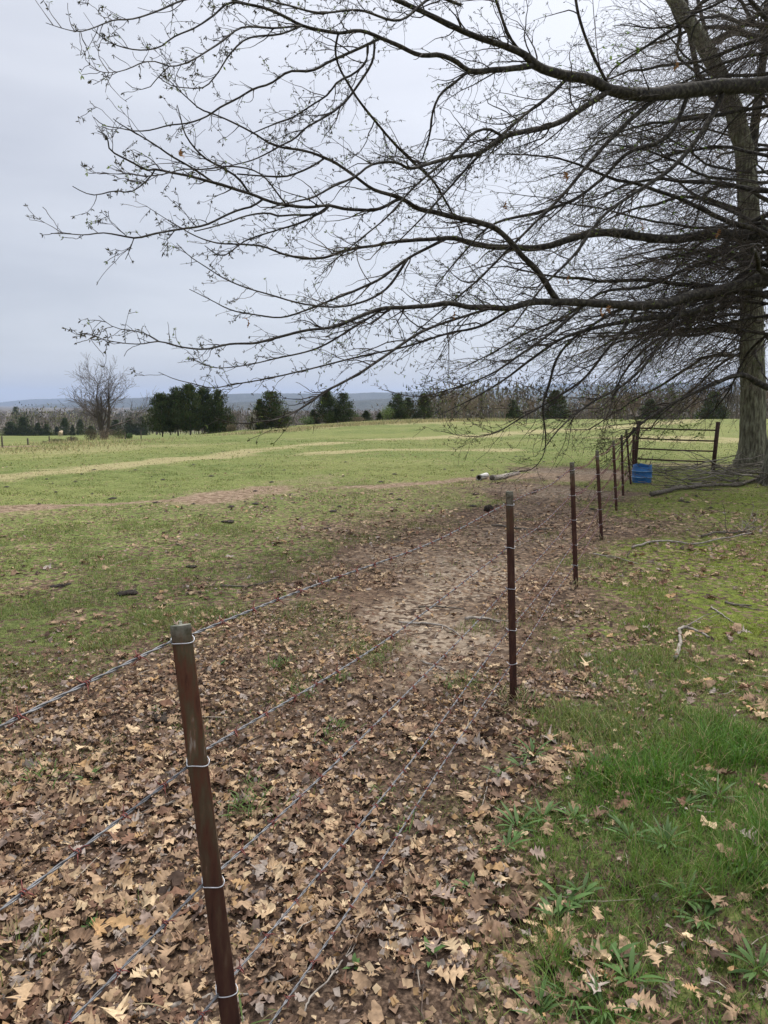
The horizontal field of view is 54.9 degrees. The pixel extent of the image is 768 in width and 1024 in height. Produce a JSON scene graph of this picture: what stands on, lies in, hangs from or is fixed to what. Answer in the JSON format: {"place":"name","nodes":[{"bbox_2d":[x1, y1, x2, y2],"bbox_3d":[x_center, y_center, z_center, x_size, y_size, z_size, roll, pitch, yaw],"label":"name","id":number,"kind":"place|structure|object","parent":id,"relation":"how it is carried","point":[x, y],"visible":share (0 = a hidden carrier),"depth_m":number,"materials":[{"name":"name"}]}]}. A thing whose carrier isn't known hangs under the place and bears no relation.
{"place":"outdoors","nodes":[
{"label":"outdoors","id":0,"kind":"place"},
{"bbox_2d":[0,398,89,405],"bbox_3d":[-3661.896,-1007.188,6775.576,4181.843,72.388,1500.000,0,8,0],"label":"hills","id":1,"kind":"structure","parent":0,"point":[32,402],"depth_m":6442.87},
{"bbox_2d":[0,406,767,1023],"bbox_3d":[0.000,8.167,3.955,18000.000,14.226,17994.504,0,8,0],"label":"field","id":2,"kind":"structure","parent":0,"point":[216,498],"depth_m":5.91,"materials":[{"name":"plant"}]},
{"bbox_2d":[0,421,19,435],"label":"cedar tree","id":3,"kind":"object","parent":2,"relation":"on","point":[6,431],"visible":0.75,"depth_m":202.97,"materials":[{"name":"green plant"}]},
{"bbox_2d":[10,406,22,426],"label":"cedar tree","id":4,"kind":"object","parent":2,"relation":"on","point":[15,410],"visible":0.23,"depth_m":415.32,"materials":[{"name":"green plant"}]},
{"bbox_2d":[10,417,34,435],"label":"cedar tree","id":5,"kind":"object","parent":2,"relation":"on","point":[25,430],"visible":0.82,"depth_m":202.53,"materials":[{"name":"green plant"}]},
{"bbox_2d":[30,423,42,435],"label":"cedar tree","id":6,"kind":"object","parent":2,"relation":"on","point":[36,428],"visible":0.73,"depth_m":203.25,"materials":[{"name":"green plant"}]},
{"bbox_2d":[39,424,55,435],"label":"cedar tree","id":7,"kind":"object","parent":2,"relation":"on","point":[45,429],"visible":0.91,"depth_m":203.32,"materials":[{"name":"green plant"}]},
{"bbox_2d":[52,426,59,435],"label":"cedar tree","id":8,"kind":"object","parent":2,"relation":"on","point":[56,430],"visible":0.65,"depth_m":208.40,"materials":[{"name":"green plant"}]},
{"bbox_2d":[50,583,71,587],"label":"dung clump","id":9,"kind":"object","parent":2,"relation":"on","point":[59,585],"visible":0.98,"depth_m":6.72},
{"bbox_2d":[58,417,70,435],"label":"cedar tree","id":10,"kind":"object","parent":2,"relation":"on","point":[64,423],"visible":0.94,"depth_m":208.12,"materials":[{"name":"green plant"}]},
{"bbox_2d":[70,425,76,435],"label":"cedar tree","id":11,"kind":"object","parent":2,"relation":"on","point":[72,429],"visible":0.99,"depth_m":208.67,"materials":[{"name":"green plant"}]},
{"bbox_2d":[75,419,86,435],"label":"cedar tree","id":12,"kind":"object","parent":2,"relation":"on","point":[80,432],"visible":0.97,"depth_m":208.23,"materials":[{"name":"green plant"}]},
{"bbox_2d":[84,428,95,439],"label":"bush","id":13,"kind":"object","parent":2,"relation":"on","point":[89,433],"visible":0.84,"depth_m":71.50,"materials":[{"name":"brown plant"}]},
{"bbox_2d":[91,429,115,439],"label":"bush","id":14,"kind":"object","parent":2,"relation":"on","point":[102,437],"visible":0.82,"depth_m":71.57,"materials":[{"name":"brown plant"}]},
{"bbox_2d":[60,352,160,438],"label":"bare tree","id":15,"kind":"object","parent":2,"relation":"on","point":[98,409],"visible":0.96,"depth_m":74.02,"materials":[{"name":"plant"}]},
{"bbox_2d":[109,419,123,434],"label":"cedar tree","id":16,"kind":"object","parent":2,"relation":"on","point":[116,421],"visible":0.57,"depth_m":212.90,"materials":[{"name":"green plant"}]},
{"bbox_2d":[112,428,126,438],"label":"bush","id":17,"kind":"object","parent":2,"relation":"on","point":[120,435],"visible":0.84,"depth_m":71.45,"materials":[{"name":"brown plant"}]},
{"bbox_2d":[116,590,137,595],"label":"dung clump","id":18,"kind":"object","parent":2,"relation":"on","point":[128,592],"visible":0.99,"depth_m":6.45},
{"bbox_2d":[120,417,139,434],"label":"cedar tree","id":19,"kind":"object","parent":2,"relation":"on","point":[129,429],"visible":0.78,"depth_m":212.42,"materials":[{"name":"green plant"}]},
{"bbox_2d":[135,416,149,434],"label":"cedar tree","id":20,"kind":"object","parent":2,"relation":"on","point":[144,431],"visible":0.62,"depth_m":212.81,"materials":[{"name":"green plant"}]},
{"bbox_2d":[141,391,181,436],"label":"cedar tree","id":21,"kind":"object","parent":2,"relation":"on","point":[159,409],"visible":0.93,"depth_m":72.57,"materials":[{"name":"green plant"}]},
{"bbox_2d":[151,712,175,722],"bbox_3d":[-1.184,1.092,3.952,0.134,0.026,0.146,0,8,0],"label":"earth clod","id":22,"kind":"object","parent":2,"relation":"on","point":[163,718],"visible":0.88,"depth_m":3.92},
{"bbox_2d":[159,385,188,435],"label":"cedar tree","id":23,"kind":"object","parent":2,"relation":"on","point":[174,394],"visible":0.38,"depth_m":73.60,"materials":[{"name":"green plant"}]},
{"bbox_2d":[168,382,209,434],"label":"cedar tree","id":24,"kind":"object","parent":2,"relation":"on","point":[188,396],"visible":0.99,"depth_m":71.73,"materials":[{"name":"green plant"}]},
{"bbox_2d":[164,761,221,805],"bbox_3d":[-0.800,1.170,3.211,0.046,0.060,0.373,5,10,30],"label":"fallen branch","id":25,"kind":"object","parent":2,"relation":"on","point":[170,802],"visible":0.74,"depth_m":3.08,"materials":[{"name":"brown wood"}]},
{"bbox_2d":[185,385,222,433],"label":"cedar tree","id":26,"kind":"object","parent":2,"relation":"on","point":[204,399],"visible":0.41,"depth_m":73.61,"materials":[{"name":"green plant"}]},
{"bbox_2d":[170,621,239,1023],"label":"fence post","id":27,"kind":"object","parent":2,"relation":"on","point":[182,637],"visible":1,"depth_m":1.52,"materials":[{"name":"metal"}]},
{"bbox_2d":[0,433,629,727],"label":"barbed wire","id":28,"kind":"object","parent":27,"relation":"attached to","point":[17,717],"visible":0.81,"depth_m":1.67,"materials":[{"name":"metal"}]},
{"bbox_2d":[0,441,632,911],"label":"barbed wire","id":29,"kind":"object","parent":27,"relation":"attached to","point":[98,835],"visible":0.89,"depth_m":1.66,"materials":[{"name":"metal"}]},
{"bbox_2d":[65,451,631,1023],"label":"barbed wire","id":30,"kind":"object","parent":27,"relation":"attached to","point":[159,929],"visible":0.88,"depth_m":1.86,"materials":[{"name":"metal"}]},
{"bbox_2d":[193,460,632,1023],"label":"barbed wire","id":31,"kind":"object","parent":27,"relation":"attached to","point":[240,966],"visible":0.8,"depth_m":2.29,"materials":[{"name":"metal"}]},
{"bbox_2d":[269,468,632,1023],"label":"barbed wire","id":32,"kind":"object","parent":27,"relation":"attached to","point":[312,962],"visible":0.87,"depth_m":2.63,"materials":[{"name":"metal"}]},
{"bbox_2d":[199,388,238,433],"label":"cedar tree","id":33,"kind":"object","parent":2,"relation":"on","point":[219,404],"visible":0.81,"depth_m":72.76,"materials":[{"name":"green plant"}]},
{"bbox_2d":[132,970,314,1018],"bbox_3d":[-0.441,1.359,2.079,0.509,0.034,0.062,-3,9,-19],"label":"fallen branch","id":34,"kind":"object","parent":2,"relation":"on","point":[175,1004],"visible":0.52,"depth_m":2.04,"materials":[{"name":"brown wood"}]},
{"bbox_2d":[226,424,236,431],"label":"bush","id":35,"kind":"object","parent":2,"relation":"on","point":[233,426],"visible":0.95,"depth_m":71.47,"materials":[{"name":"brown plant"}]},
{"bbox_2d":[251,398,269,429],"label":"cedar tree","id":36,"kind":"object","parent":2,"relation":"on","point":[258,408],"visible":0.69,"depth_m":69.02,"materials":[{"name":"green plant"}]},
{"bbox_2d":[245,391,296,427],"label":"cedar tree","id":37,"kind":"object","parent":2,"relation":"on","point":[271,411],"visible":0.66,"depth_m":69.68,"materials":[{"name":"green plant"}]},
{"bbox_2d":[0,417,556,453],"bbox_3d":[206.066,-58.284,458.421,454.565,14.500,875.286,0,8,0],"label":"dry grass","id":38,"kind":"structure","parent":2,"relation":"on","point":[347,424],"depth_m":51.05,"materials":[{"name":"plant"}]},
{"bbox_2d":[300,415,315,424],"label":"bush","id":39,"kind":"object","parent":2,"relation":"on","point":[307,422],"visible":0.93,"depth_m":77.32,"materials":[{"name":"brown plant"}]},
{"bbox_2d":[306,409,321,423],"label":"cedar tree","id":40,"kind":"object","parent":2,"relation":"on","point":[312,413],"visible":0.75,"depth_m":79.13,"materials":[{"name":"green plant"}]},
{"bbox_2d":[311,391,345,423],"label":"cedar tree","id":41,"kind":"object","parent":2,"relation":"on","point":[330,402],"visible":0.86,"depth_m":78.55,"materials":[{"name":"green plant"}]},
{"bbox_2d":[326,392,360,422],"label":"cedar tree","id":42,"kind":"object","parent":2,"relation":"on","point":[346,415],"visible":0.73,"depth_m":79.64,"materials":[{"name":"green plant"}]},
{"bbox_2d":[352,417,364,421],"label":"bush","id":43,"kind":"object","parent":2,"relation":"on","point":[358,418],"visible":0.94,"depth_m":77.18,"materials":[{"name":"brown plant"}]},
{"bbox_2d":[5,436,715,511],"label":"dry pats","id":44,"kind":"object","parent":2,"relation":"on","point":[343,475],"visible":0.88,"depth_m":12.99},
{"bbox_2d":[361,410,374,420],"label":"cedar tree","id":45,"kind":"object","parent":2,"relation":"on","point":[366,414],"visible":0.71,"depth_m":85.09,"materials":[{"name":"green plant"}]},
{"bbox_2d":[375,412,383,420],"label":"cedar tree","id":46,"kind":"object","parent":2,"relation":"on","point":[379,416],"visible":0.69,"depth_m":87.08,"materials":[{"name":"green plant"}]},
{"bbox_2d":[0,454,767,1023],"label":"leaf litter","id":47,"kind":"object","parent":2,"relation":"on","point":[410,942],"visible":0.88,"depth_m":2.88,"materials":[{"name":"plant"}]},
{"bbox_2d":[96,801,177,827],"bbox_3d":[-0.959,1.219,3.018,0.433,0.018,0.023,-6,10,-35],"label":"fallen branch","id":48,"kind":"object","parent":47,"relation":"on","point":[141,812],"visible":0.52,"depth_m":3.00,"materials":[{"name":"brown wood"}]},
{"bbox_2d":[220,579,276,586],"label":"fallen branch","id":49,"kind":"object","parent":47,"relation":"on","point":[248,585],"visible":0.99,"depth_m":6.73,"materials":[{"name":"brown wood"}]},
{"bbox_2d":[304,895,389,1011],"bbox_3d":[-0.122,1.330,2.271,0.077,0.024,0.561,3,9,22],"label":"fallen branch","id":50,"kind":"object","parent":47,"relation":"on","point":[321,986],"visible":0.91,"depth_m":2.15,"materials":[{"name":"grey wood"}]},
{"bbox_2d":[422,661,451,676],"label":"fallen branch","id":51,"kind":"object","parent":47,"relation":"on","point":[425,662],"visible":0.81,"depth_m":4.71,"materials":[{"name":"grey wood"}]},
{"bbox_2d":[593,553,638,563],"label":"fallen branch","id":52,"kind":"object","parent":47,"relation":"on","point":[612,556],"visible":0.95,"depth_m":7.97,"materials":[{"name":"grey wood"}]},
{"bbox_2d":[0,368,767,434],"bbox_3d":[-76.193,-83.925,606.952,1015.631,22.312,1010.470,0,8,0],"label":"woods","id":53,"kind":"object","parent":2,"relation":"on","point":[52,420],"visible":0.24,"depth_m":149.05,"materials":[{"name":"plant"}]},
{"bbox_2d":[3,480,767,1023],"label":"weeds","id":54,"kind":"object","parent":2,"relation":"on","point":[577,902],"visible":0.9,"depth_m":2.52,"materials":[{"name":"green plant"}]},
{"bbox_2d":[380,406,394,419],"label":"bush","id":55,"kind":"object","parent":2,"relation":"on","point":[384,412],"visible":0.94,"depth_m":81.18,"materials":[{"name":"green plant"}]},
{"bbox_2d":[23,0,767,501],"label":"oak tree","id":56,"kind":"object","parent":2,"relation":"on","point":[709,294],"visible":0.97,"depth_m":12.10,"materials":[{"name":"brown plant"}]},
{"bbox_2d":[381,393,411,419],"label":"cedar tree","id":57,"kind":"object","parent":2,"relation":"on","point":[397,415],"visible":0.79,"depth_m":82.69,"materials":[{"name":"green plant"}]},
{"bbox_2d":[403,397,420,418],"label":"cedar tree","id":58,"kind":"object","parent":2,"relation":"on","point":[410,403],"visible":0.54,"depth_m":84.81,"materials":[{"name":"green plant"}]},
{"bbox_2d":[413,393,433,418],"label":"cedar tree","id":59,"kind":"object","parent":2,"relation":"on","point":[422,409],"visible":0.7,"depth_m":84.70,"materials":[{"name":"green plant"}]},
{"bbox_2d":[399,621,460,638],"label":"fallen branch","id":60,"kind":"object","parent":2,"relation":"on","point":[406,622],"visible":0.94,"depth_m":5.58,"materials":[{"name":"grey wood"}]},
{"bbox_2d":[426,393,439,418],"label":"bare tree","id":61,"kind":"object","parent":2,"relation":"on","point":[433,404],"visible":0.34,"depth_m":87.10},
{"bbox_2d":[434,394,449,418],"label":"bare tree","id":62,"kind":"object","parent":2,"relation":"on","point":[443,406],"visible":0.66,"depth_m":90.72,"materials":[{"name":"plant"}]},
{"bbox_2d":[124,0,767,467],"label":"oak tree","id":63,"kind":"object","parent":2,"relation":"on","point":[752,424],"visible":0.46,"depth_m":17.76,"materials":[{"name":"brown plant"}]},
{"bbox_2d":[418,595,485,608],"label":"fallen branch","id":64,"kind":"object","parent":2,"relation":"on","point":[446,605],"visible":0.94,"depth_m":6.06,"materials":[{"name":"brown wood"}]},
{"bbox_2d":[447,392,456,417],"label":"bare tree","id":65,"kind":"object","parent":2,"relation":"on","point":[451,404],"visible":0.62,"depth_m":94.86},
{"bbox_2d":[456,386,474,418],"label":"bare tree","id":66,"kind":"object","parent":2,"relation":"on","point":[466,403],"visible":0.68,"depth_m":86.92,"materials":[{"name":"plant"}]},
{"bbox_2d":[462,387,483,418],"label":"bare tree","id":67,"kind":"object","parent":2,"relation":"on","point":[475,405],"visible":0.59,"depth_m":91.31,"materials":[{"name":"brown wood"}]},
{"bbox_2d":[476,394,486,417],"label":"bare tree","id":68,"kind":"object","parent":2,"relation":"on","point":[484,401],"visible":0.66,"depth_m":95.02,"materials":[{"name":"plant"}]},
{"bbox_2d":[484,504,493,511],"bbox_3d":[1.627,-0.048,11.465,0.166,0.143,0.162,0,8,0],"label":"earth clod","id":69,"kind":"object","parent":2,"relation":"on","point":[487,508],"visible":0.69,"depth_m":11.41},
{"bbox_2d":[464,616,519,622],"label":"fallen branch","id":70,"kind":"object","parent":2,"relation":"on","point":[482,618],"visible":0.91,"depth_m":5.66,"materials":[{"name":"grey wood"}]},
{"bbox_2d":[486,395,508,417],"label":"bare tree","id":71,"kind":"object","parent":2,"relation":"on","point":[498,407],"visible":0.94,"depth_m":87.04,"materials":[{"name":"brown wood"}]},
{"bbox_2d":[496,395,511,417],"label":"bare tree","id":72,"kind":"object","parent":2,"relation":"on","point":[506,405],"visible":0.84,"depth_m":91.26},
{"bbox_2d":[489,472,519,479],"bbox_3d":[2.749,-0.830,16.743,0.140,0.164,1.657,5,10,29],"label":"log","id":73,"kind":"object","parent":2,"relation":"on","point":[498,477],"visible":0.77,"depth_m":16.42,"materials":[{"name":"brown wood"}]},
{"bbox_2d":[504,491,516,699],"bbox_3d":[0.700,0.541,4.086,0.106,1.323,0.053,0,8,0],"label":"fence post","id":74,"kind":"object","parent":2,"relation":"on","point":[511,585],"visible":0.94,"depth_m":4.05,"materials":[{"name":"metal"}]},
{"bbox_2d":[502,400,523,418],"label":"cedar tree","id":75,"kind":"object","parent":2,"relation":"on","point":[510,414],"visible":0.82,"depth_m":95.61,"materials":[{"name":"green plant"}]},
{"bbox_2d":[491,524,553,534],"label":"fallen branch","id":76,"kind":"object","parent":2,"relation":"on","point":[521,528],"visible":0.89,"depth_m":9.73,"materials":[{"name":"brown wood"}]},
{"bbox_2d":[522,393,540,418],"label":"bare tree","id":77,"kind":"object","parent":2,"relation":"on","point":[532,405],"visible":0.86,"depth_m":91.04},
{"bbox_2d":[537,390,571,418],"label":"cedar tree","id":78,"kind":"object","parent":2,"relation":"on","point":[556,411],"visible":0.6,"depth_m":95.44,"materials":[{"name":"green plant"}]},
{"bbox_2d":[569,462,577,586],"bbox_3d":[1.689,0.189,6.592,0.134,1.271,0.053,0,8,0],"label":"fence post","id":79,"kind":"object","parent":2,"relation":"on","point":[573,519],"visible":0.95,"depth_m":6.56,"materials":[{"name":"metal"}]},
{"bbox_2d":[579,395,599,418],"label":"bare tree","id":80,"kind":"object","parent":2,"relation":"on","point":[591,405],"visible":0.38,"depth_m":95.19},
{"bbox_2d":[595,450,602,539],"bbox_3d":[2.661,-0.132,9.148,0.162,1.260,0.053,0,8,0],"label":"fence post","id":81,"kind":"object","parent":2,"relation":"on","point":[598,491],"visible":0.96,"depth_m":9.12,"materials":[{"name":"metal"}]},
{"bbox_2d":[612,441,617,510],"bbox_3d":[3.617,-0.490,11.594,0.156,1.254,0.053,0,8,0],"label":"fence post","id":82,"kind":"object","parent":2,"relation":"on","point":[614,472],"visible":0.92,"depth_m":11.56,"materials":[{"name":"metal"}]},
{"bbox_2d":[606,393,629,418],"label":"bare tree","id":83,"kind":"object","parent":2,"relation":"on","point":[618,407],"visible":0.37,"depth_m":86.89,"materials":[{"name":"brown wood"}]},
{"bbox_2d":[620,435,623,495],"bbox_3d":[4.288,-0.768,13.321,0.136,1.249,0.053,0,8,0],"label":"fence post","id":84,"kind":"object","parent":2,"relation":"on","point":[622,469],"visible":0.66,"depth_m":13.30,"materials":[{"name":"metal"}]},
{"bbox_2d":[625,430,631,483],"bbox_3d":[5.024,-1.050,15.190,0.209,1.267,0.053,0,8,0],"label":"fence post","id":85,"kind":"object","parent":2,"relation":"on","point":[627,446],"visible":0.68,"depth_m":15.17,"materials":[{"name":"metal"}]},
{"bbox_2d":[621,390,644,418],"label":"bare tree","id":86,"kind":"object","parent":2,"relation":"on","point":[635,406],"visible":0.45,"depth_m":91.06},
{"bbox_2d":[631,427,634,471],"bbox_3d":[5.764,-1.324,17.123,0.094,1.284,0.068,0,8,0],"label":"fence post","id":87,"kind":"object","parent":2,"relation":"on","point":[633,452],"visible":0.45,"depth_m":17.08,"materials":[{"name":"paint"}]},
{"bbox_2d":[631,463,651,482],"bbox_3d":[5.425,-0.808,15.548,0.422,0.403,0.422,0,8,0],"label":"barrel","id":88,"kind":"object","parent":2,"relation":"on","point":[641,472],"visible":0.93,"depth_m":15.39,"materials":[{"name":"blue plastic"}]},
{"bbox_2d":[632,399,667,419],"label":"cedar tree","id":89,"kind":"object","parent":2,"relation":"on","point":[646,406],"visible":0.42,"depth_m":110.51,"materials":[{"name":"green plant"}]},
{"bbox_2d":[659,381,686,419],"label":"bare tree","id":90,"kind":"object","parent":2,"relation":"on","point":[677,394],"visible":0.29,"depth_m":90.63,"materials":[{"name":"brown wood"}]},
{"bbox_2d":[634,422,719,469],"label":"pipe gate","id":91,"kind":"structure","parent":2,"relation":"on","point":[715,447],"depth_m":18.20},
{"bbox_2d":[631,532,751,547],"bbox_3d":[3.739,0.356,8.832,2.012,0.062,0.396,-3,9,-18],"label":"fallen branch","id":92,"kind":"object","parent":2,"relation":"on","point":[643,544],"visible":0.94,"depth_m":8.83,"materials":[{"name":"brown wood"}]},
{"bbox_2d":[684,386,702,418],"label":"bare tree","id":93,"kind":"object","parent":2,"relation":"on","point":[696,406],"visible":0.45,"depth_m":95.20,"materials":[{"name":"plant"}]},
{"bbox_2d":[624,444,767,490],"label":"brush pile","id":94,"kind":"object","parent":2,"relation":"on","point":[713,473],"visible":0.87,"depth_m":15.97,"materials":[{"name":"brown wood"}]},
{"bbox_2d":[674,611,717,658],"bbox_3d":[2.170,0.854,5.227,0.234,0.110,0.972,5,10,31],"label":"fallen branch","id":95,"kind":"object","parent":2,"relation":"on","point":[679,629],"visible":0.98,"depth_m":5.33,"materials":[{"name":"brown wood"}]},
{"bbox_2d":[649,477,756,495],"bbox_3d":[7.730,-0.699,15.879,0.729,0.102,7.893,8,11,43],"label":"fallen branch","id":96,"kind":"object","parent":2,"relation":"on","point":[671,489],"visible":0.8,"depth_m":14.64,"materials":[{"name":"brown wood"}]},
{"bbox_2d":[693,391,733,418],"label":"cedar tree","id":97,"kind":"object","parent":2,"relation":"on","point":[705,409],"visible":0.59,"depth_m":108.16,"materials":[{"name":"green plant"}]},
{"bbox_2d":[701,500,739,536],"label":"fallen branch","id":98,"kind":"object","parent":2,"relation":"on","point":[707,534],"visible":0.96,"depth_m":9.45,"materials":[{"name":"brown wood"}]},
{"bbox_2d":[708,606,734,622],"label":"fallen branch","id":99,"kind":"object","parent":2,"relation":"on","point":[711,607],"visible":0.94,"depth_m":5.77,"materials":[{"name":"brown wood"}]},
{"bbox_2d":[719,385,739,418],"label":"bare tree","id":100,"kind":"object","parent":2,"relation":"on","point":[733,403],"visible":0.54,"depth_m":87.18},
{"bbox_2d":[720,497,760,532],"bbox_3d":[4.687,0.100,9.530,0.757,0.584,0.302,-3,9,-20],"label":"fallen branch","id":101,"kind":"object","parent":2,"relation":"on","point":[746,527],"visible":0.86,"depth_m":9.57,"materials":[{"name":"brown wood"}]},
{"bbox_2d":[724,601,767,610],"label":"fallen branch","id":102,"kind":"object","parent":2,"relation":"on","point":[734,604],"visible":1,"depth_m":6.05,"materials":[{"name":"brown wood"}]},
{"bbox_2d":[0,0,767,401],"label":"sky","id":103,"kind":"structure","parent":0,"point":[48,283],"materials":[{"name":"grey"}]},
{"bbox_2d":[18,382,767,407],"bbox_3d":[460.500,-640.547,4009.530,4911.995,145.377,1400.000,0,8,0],"label":"hills","id":104,"kind":"structure","parent":0,"point":[248,397],"depth_m":3771.33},
{"bbox_2d":[133,394,767,410],"bbox_3d":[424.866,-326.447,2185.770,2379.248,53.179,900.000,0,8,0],"label":"hills","id":105,"kind":"structure","parent":0,"point":[362,405],"depth_m":1968.59,"materials":[{"name":"blue"}]},
{"bbox_2d":[476,473,488,479],"bbox_3d":[2.173,-0.783,16.296,0.131,0.132,0.625,3,9,23],"label":"plastic pipe","id":106,"kind":"object","parent":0,"point":[480,477],"visible":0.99,"depth_m":16.11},
{"bbox_2d":[525,383,598,387],"bbox_3d":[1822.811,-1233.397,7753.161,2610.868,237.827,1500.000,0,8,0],"label":"hills","id":107,"kind":"structure","parent":0,"point":[567,384],"depth_m":7687.50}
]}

